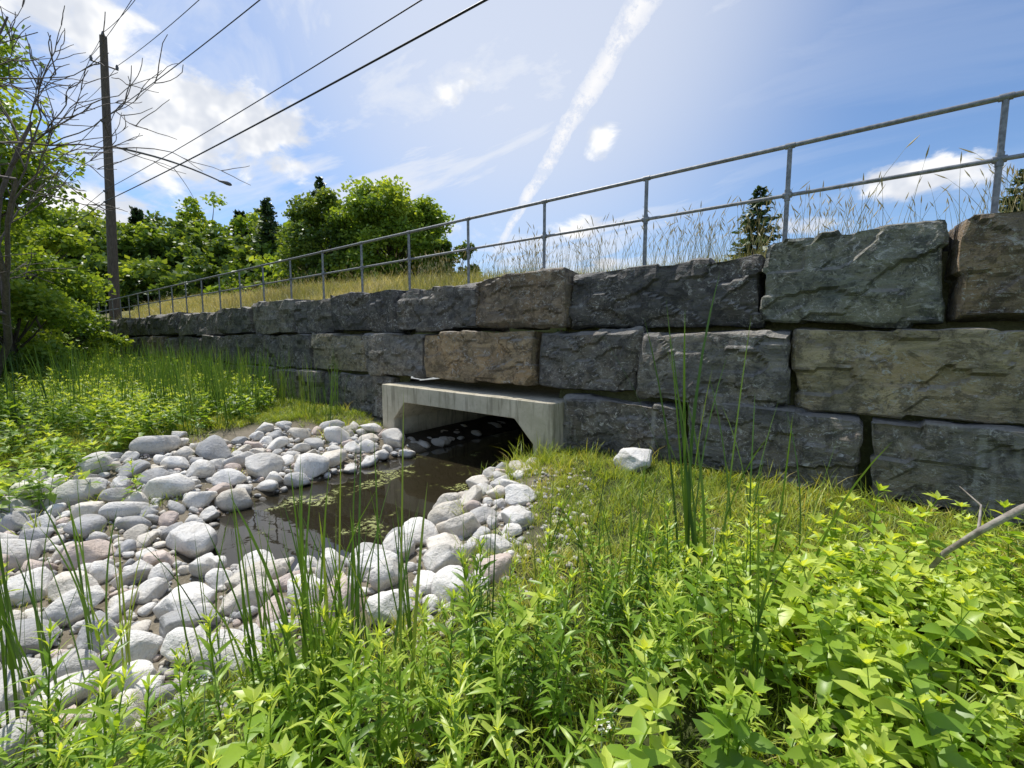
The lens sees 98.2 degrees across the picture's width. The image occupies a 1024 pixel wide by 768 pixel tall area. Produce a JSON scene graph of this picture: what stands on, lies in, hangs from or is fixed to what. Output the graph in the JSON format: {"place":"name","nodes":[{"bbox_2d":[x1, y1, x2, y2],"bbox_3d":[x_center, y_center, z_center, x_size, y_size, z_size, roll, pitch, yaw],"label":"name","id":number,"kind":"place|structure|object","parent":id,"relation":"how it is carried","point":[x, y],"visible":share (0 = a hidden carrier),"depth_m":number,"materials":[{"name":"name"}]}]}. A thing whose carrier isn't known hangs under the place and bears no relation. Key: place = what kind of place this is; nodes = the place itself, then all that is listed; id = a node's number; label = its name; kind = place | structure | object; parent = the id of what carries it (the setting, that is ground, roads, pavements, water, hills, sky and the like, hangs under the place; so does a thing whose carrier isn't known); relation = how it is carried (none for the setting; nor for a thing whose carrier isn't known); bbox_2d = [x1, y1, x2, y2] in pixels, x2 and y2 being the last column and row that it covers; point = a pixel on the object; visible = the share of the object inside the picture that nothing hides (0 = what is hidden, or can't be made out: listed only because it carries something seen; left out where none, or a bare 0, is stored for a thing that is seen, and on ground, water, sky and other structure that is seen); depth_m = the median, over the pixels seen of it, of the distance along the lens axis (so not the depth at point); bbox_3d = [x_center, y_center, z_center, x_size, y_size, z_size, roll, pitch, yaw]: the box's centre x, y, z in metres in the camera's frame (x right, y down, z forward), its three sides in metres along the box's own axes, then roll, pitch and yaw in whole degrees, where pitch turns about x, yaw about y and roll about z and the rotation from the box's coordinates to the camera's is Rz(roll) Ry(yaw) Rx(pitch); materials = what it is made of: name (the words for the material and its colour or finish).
{"place":"outdoors","nodes":[
{"label":"outdoors","id":0,"kind":"place"},
{"bbox_2d":[210,428,532,573],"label":"stream water","id":1,"kind":"structure","parent":0,"point":[443,470],"depth_m":5.55,"materials":[{"name":"brown liquid"}]},
{"bbox_2d":[0,251,1023,767],"bbox_3d":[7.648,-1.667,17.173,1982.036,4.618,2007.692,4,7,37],"label":"ground","id":2,"kind":"structure","parent":0,"point":[248,429],"depth_m":3.44,"materials":[{"name":"green plant"}]},
{"bbox_2d":[17,256,62,283],"bbox_3d":[-26.448,-4.255,21.785,6.552,7.576,7.220,0,6,1],"label":"deciduous tree","id":3,"kind":"object","parent":2,"relation":"on","point":[39,268],"visible":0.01,"depth_m":22.92,"materials":[{"name":"green plant"}]},
{"bbox_2d":[0,16,92,297],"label":"deciduous tree","id":4,"kind":"object","parent":2,"relation":"on","point":[5,151],"visible":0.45,"depth_m":13.75,"materials":[{"name":"green plant"}]},
{"bbox_2d":[0,274,110,389],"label":"shrub","id":5,"kind":"object","parent":2,"relation":"on","point":[36,301],"visible":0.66,"depth_m":12.60,"materials":[{"name":"green plant"}]},
{"bbox_2d":[0,190,116,351],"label":"deciduous tree","id":6,"kind":"object","parent":2,"relation":"on","point":[79,284],"visible":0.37,"depth_m":19.46,"materials":[{"name":"green plant"}]},
{"bbox_2d":[13,296,134,362],"bbox_3d":[-18.150,-1.901,18.309,3.661,3.454,2.978,2,6,21],"label":"shrub","id":7,"kind":"object","parent":2,"relation":"on","point":[98,333],"visible":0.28,"depth_m":18.37,"materials":[{"name":"green plant"}]},
{"bbox_2d":[0,355,212,395],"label":"wetland plants","id":8,"kind":"object","parent":2,"relation":"on","point":[49,369],"visible":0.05,"depth_m":12.11,"materials":[{"name":"green plant"}]},
{"bbox_2d":[0,0,249,377],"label":"bare tree","id":9,"kind":"object","parent":2,"relation":"on","point":[5,278],"visible":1,"depth_m":8.82,"materials":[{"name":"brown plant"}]},
{"bbox_2d":[0,359,276,592],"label":"bank leafy plants","id":10,"kind":"object","parent":2,"relation":"on","point":[127,419],"visible":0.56,"depth_m":7.23,"materials":[{"name":"green plant"}]},
{"bbox_2d":[89,31,231,319],"bbox_3d":[-21.366,-11.646,27.834,1.040,16.472,6.867,4,7,37],"label":"utility pole","id":11,"kind":"object","parent":2,"relation":"on","point":[112,250],"visible":0.92,"depth_m":25.46,"materials":[{"name":"brown wood"}]},
{"bbox_2d":[27,0,487,241],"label":"power lines","id":12,"kind":"object","parent":11,"relation":"attached to","point":[403,44],"visible":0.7,"depth_m":13.28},
{"bbox_2d":[248,196,281,287],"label":"spruce tree","id":13,"kind":"object","parent":2,"relation":"on","point":[266,225],"visible":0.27,"depth_m":55.78,"materials":[{"name":"green plant"}]},
{"bbox_2d":[2,191,565,332],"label":"distant trees","id":14,"kind":"object","parent":2,"relation":"on","point":[187,246],"visible":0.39,"depth_m":56.53,"materials":[{"name":"green plant"}]},
{"bbox_2d":[0,420,593,767],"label":"river rocks","id":15,"kind":"object","parent":2,"relation":"on","point":[258,461],"visible":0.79,"depth_m":3.84,"materials":[{"name":"white stone"}]},
{"bbox_2d":[296,175,327,276],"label":"spruce tree","id":16,"kind":"object","parent":2,"relation":"on","point":[319,183],"visible":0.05,"depth_m":50.88,"materials":[{"name":"green plant"}]},
{"bbox_2d":[272,186,373,288],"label":"deciduous tree","id":17,"kind":"object","parent":2,"relation":"on","point":[319,233],"visible":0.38,"depth_m":42.56,"materials":[{"name":"green plant"}]},
{"bbox_2d":[324,174,455,285],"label":"deciduous tree","id":18,"kind":"object","parent":2,"relation":"on","point":[370,210],"visible":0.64,"depth_m":40.64,"materials":[{"name":"green plant"}]},
{"bbox_2d":[0,490,780,767],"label":"goldenrod plants","id":19,"kind":"object","parent":2,"relation":"on","point":[360,696],"visible":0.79,"depth_m":1.64,"materials":[{"name":"green plant"}]},
{"bbox_2d":[0,273,891,767],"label":"cattails","id":20,"kind":"object","parent":2,"relation":"on","point":[176,377],"visible":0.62,"depth_m":2.30,"materials":[{"name":"green plant"}]},
{"bbox_2d":[414,236,482,279],"bbox_3d":[-5.854,-9.485,41.546,6.544,8.130,6.496,4,7,37],"label":"deciduous tree","id":21,"kind":"object","parent":2,"relation":"on","point":[444,244],"visible":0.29,"depth_m":39.99,"materials":[{"name":"green plant"}]},
{"bbox_2d":[405,415,520,451],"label":"streambed","id":22,"kind":"structure","parent":2,"relation":"on","point":[483,426],"depth_m":9.32,"materials":[{"name":"soil"}]},
{"bbox_2d":[1,403,1017,726],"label":"tall grass tufts","id":23,"kind":"object","parent":2,"relation":"on","point":[553,457],"visible":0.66,"depth_m":4.80,"materials":[{"name":"green plant"}]},
{"bbox_2d":[196,527,864,763],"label":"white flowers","id":24,"kind":"object","parent":2,"relation":"on","point":[208,677],"visible":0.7,"depth_m":1.67,"materials":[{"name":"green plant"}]},
{"bbox_2d":[71,481,1023,767],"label":"broadleaf plants","id":25,"kind":"object","parent":2,"relation":"on","point":[839,653],"visible":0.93,"depth_m":1.69,"materials":[{"name":"green plant"}]},
{"bbox_2d":[907,486,1023,591],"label":"fallen branch","id":26,"kind":"object","parent":25,"relation":"on","point":[979,530],"visible":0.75,"depth_m":2.15,"materials":[{"name":"grey wood"}]},
{"bbox_2d":[86,211,1023,522],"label":"stone retaining wall","id":27,"kind":"structure","parent":2,"relation":"on","point":[886,277],"depth_m":4.90,"materials":[{"name":"grey stone"}]},
{"bbox_2d":[382,379,563,457],"bbox_3d":[1.960,0.617,11.139,3.860,1.760,9.560,4,7,37],"label":"concrete box culvert","id":28,"kind":"object","parent":27,"relation":"in","point":[434,403],"visible":0.23,"depth_m":7.51,"materials":[{"name":"grey concrete"}]},
{"bbox_2d":[97,90,1023,320],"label":"metal railing","id":29,"kind":"object","parent":27,"relation":"on","point":[999,159],"visible":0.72,"depth_m":5.45,"materials":[{"name":"metal"}]},
{"bbox_2d":[107,135,1023,319],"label":"meadow grass","id":30,"kind":"structure","parent":2,"relation":"on","point":[192,307],"depth_m":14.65,"materials":[{"name":"green plant"}]},
{"bbox_2d":[613,447,651,471],"bbox_3d":[1.460,0.909,5.289,0.461,0.308,0.439,4,7,37],"label":"pale boulder","id":31,"kind":"object","parent":2,"relation":"on","point":[635,458],"visible":0.84,"depth_m":5.15,"materials":[{"name":"white stone"}]},
{"bbox_2d":[722,185,781,260],"bbox_3d":[21.347,-11.153,38.861,8.166,12.080,8.290,2,6,20],"label":"spruce tree","id":32,"kind":"object","parent":2,"relation":"on","point":[757,192],"visible":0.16,"depth_m":38.37,"materials":[{"name":"green plant"}]},
{"bbox_2d":[999,168,1023,212],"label":"spruce tree","id":33,"kind":"object","parent":2,"relation":"on","point":[1012,191],"visible":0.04,"depth_m":43.53,"materials":[{"name":"green plant"}]},
{"bbox_2d":[0,0,1023,379],"label":"sky","id":34,"kind":"structure","parent":0,"point":[504,104],"materials":[{"name":"blue"}]}
]}

